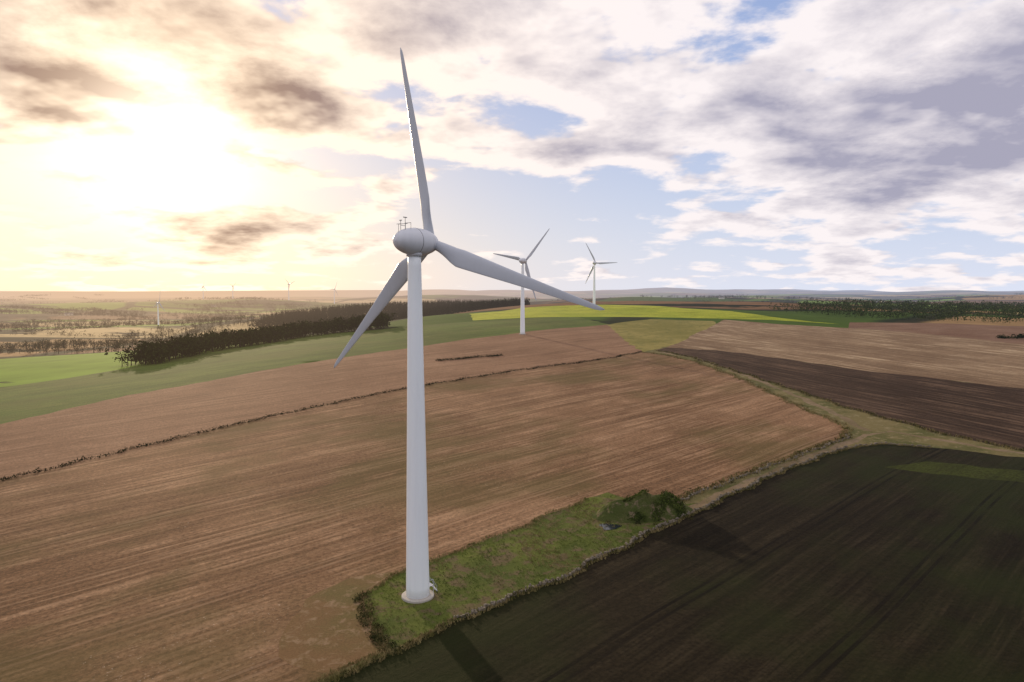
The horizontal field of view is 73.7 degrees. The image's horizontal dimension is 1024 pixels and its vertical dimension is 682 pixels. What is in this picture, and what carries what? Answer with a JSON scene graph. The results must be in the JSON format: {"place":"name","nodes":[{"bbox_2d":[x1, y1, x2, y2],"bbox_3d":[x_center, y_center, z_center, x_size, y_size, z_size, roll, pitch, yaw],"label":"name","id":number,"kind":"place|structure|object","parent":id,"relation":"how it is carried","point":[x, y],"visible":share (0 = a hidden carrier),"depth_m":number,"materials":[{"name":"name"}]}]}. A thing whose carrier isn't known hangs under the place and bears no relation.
{"place":"outdoors","nodes":[
{"label":"outdoors","id":0,"kind":"place"},
{"bbox_2d":[311,496,588,681],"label":"rough grass","id":1,"kind":"structure","parent":0,"point":[443,554],"depth_m":123.11,"materials":[{"name":"plant"}]},
{"bbox_2d":[0,287,1023,681],"bbox_3d":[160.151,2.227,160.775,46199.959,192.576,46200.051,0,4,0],"label":"ground","id":2,"kind":"structure","parent":0,"point":[268,549],"depth_m":175.67,"materials":[{"name":"brown soil"}]},
{"bbox_2d":[155,298,164,324],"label":"wind turbine","id":3,"kind":"object","parent":2,"relation":"on","point":[157,303],"visible":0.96,"depth_m":1482.58,"materials":[{"name":"white paint"}]},
{"bbox_2d":[0,293,334,353],"bbox_3d":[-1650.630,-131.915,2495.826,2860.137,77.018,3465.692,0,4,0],"label":"hedgerow trees","id":4,"kind":"object","parent":2,"relation":"on","point":[9,346],"visible":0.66,"depth_m":1486.89,"materials":[{"name":"green plant"}]},
{"bbox_2d":[102,312,396,365],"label":"shelterbelt woodland","id":5,"kind":"object","parent":2,"relation":"on","point":[161,351],"visible":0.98,"depth_m":613.69,"materials":[{"name":"green plant"}]},
{"bbox_2d":[0,350,641,480],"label":"field hedge","id":6,"kind":"object","parent":2,"relation":"on","point":[197,432],"visible":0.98,"depth_m":267.50,"materials":[{"name":"green plant"}]},
{"bbox_2d":[247,297,529,327],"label":"conifer plantation","id":7,"kind":"object","parent":2,"relation":"on","point":[400,309],"visible":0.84,"depth_m":1265.43,"materials":[{"name":"green plant"}]},
{"bbox_2d":[435,354,502,360],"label":"field hedge","id":8,"kind":"object","parent":2,"relation":"on","point":[491,355],"visible":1,"depth_m":435.24,"materials":[{"name":"green plant"}]},
{"bbox_2d":[334,47,604,603],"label":"wind turbine","id":9,"kind":"object","parent":2,"relation":"on","point":[416,246],"visible":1,"depth_m":113.31,"materials":[{"name":"white paint"}]},
{"bbox_2d":[493,228,549,333],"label":"wind turbine","id":10,"kind":"object","parent":2,"relation":"on","point":[522,261],"visible":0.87,"depth_m":559.22,"materials":[{"name":"white paint"}]},
{"bbox_2d":[340,433,850,677],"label":"bramble scrub","id":11,"kind":"object","parent":2,"relation":"on","point":[374,636],"visible":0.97,"depth_m":112.80,"materials":[{"name":"green plant"}]},
{"bbox_2d":[585,244,617,303],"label":"wind turbine","id":12,"kind":"object","parent":2,"relation":"on","point":[594,263],"visible":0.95,"depth_m":980.71,"materials":[{"name":"white paint"}]},
{"bbox_2d":[592,491,692,522],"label":"spoil mound","id":13,"kind":"object","parent":2,"relation":"on","point":[617,511],"visible":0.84,"depth_m":155.01,"materials":[{"name":"green plant"}]},
{"bbox_2d":[606,517,693,524],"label":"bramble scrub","id":14,"kind":"object","parent":2,"relation":"on","point":[637,521],"visible":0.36,"depth_m":152.04,"materials":[{"name":"green plant"}]},
{"bbox_2d":[620,488,688,522],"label":"bramble scrub","id":15,"kind":"object","parent":2,"relation":"on","point":[671,498],"visible":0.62,"depth_m":156.56,"materials":[{"name":"green plant"}]},
{"bbox_2d":[453,441,930,618],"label":"dry stone wall","id":16,"kind":"structure","parent":2,"relation":"on","point":[485,605],"depth_m":142.05,"materials":[{"name":"grey stone"}]},
{"bbox_2d":[642,351,852,501],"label":"rough grass","id":17,"kind":"structure","parent":2,"relation":"on","point":[796,404],"depth_m":235.40,"materials":[{"name":"plant"}]},
{"bbox_2d":[680,433,849,499],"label":"hedge","id":18,"kind":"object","parent":2,"relation":"on","point":[746,474],"depth_m":193.84,"materials":[{"name":"plant"}]},
{"bbox_2d":[551,293,1023,304],"bbox_3d":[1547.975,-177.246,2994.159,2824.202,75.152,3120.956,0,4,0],"label":"farmland trees","id":19,"kind":"object","parent":2,"relation":"on","point":[709,297],"visible":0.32,"depth_m":2627.81,"materials":[{"name":"green plant"}]},
{"bbox_2d":[654,350,1023,451],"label":"field hedge","id":20,"kind":"object","parent":2,"relation":"on","point":[806,394],"visible":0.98,"depth_m":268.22,"materials":[{"name":"green plant"}]},
{"bbox_2d":[768,298,1023,322],"bbox_3d":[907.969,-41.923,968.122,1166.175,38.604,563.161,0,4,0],"label":"valley woodland","id":21,"kind":"object","parent":2,"relation":"on","point":[961,308],"visible":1,"depth_m":860.11,"materials":[{"name":"green plant"}]},
{"bbox_2d":[995,334,1023,338],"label":"field hedge","id":22,"kind":"object","parent":2,"relation":"on","point":[1011,336],"visible":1,"depth_m":561.78,"materials":[{"name":"green plant"}]},
{"bbox_2d":[0,0,1023,291],"label":"sky","id":23,"kind":"structure","parent":0,"point":[146,145],"materials":[{"name":"white"}]},
{"bbox_2d":[364,494,697,644],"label":"rough grass","id":24,"kind":"structure","parent":0,"point":[495,573],"depth_m":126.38,"materials":[{"name":"green plant"}]},
{"bbox_2d":[600,523,620,529],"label":"pond","id":25,"kind":"structure","parent":0,"point":[609,527],"depth_m":149.69,"materials":[{"name":"black liquid"}]},
{"bbox_2d":[317,442,931,681],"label":"rough grass","id":26,"kind":"structure","parent":0,"point":[431,634],"depth_m":120.27,"materials":[{"name":"plant"}]}
]}

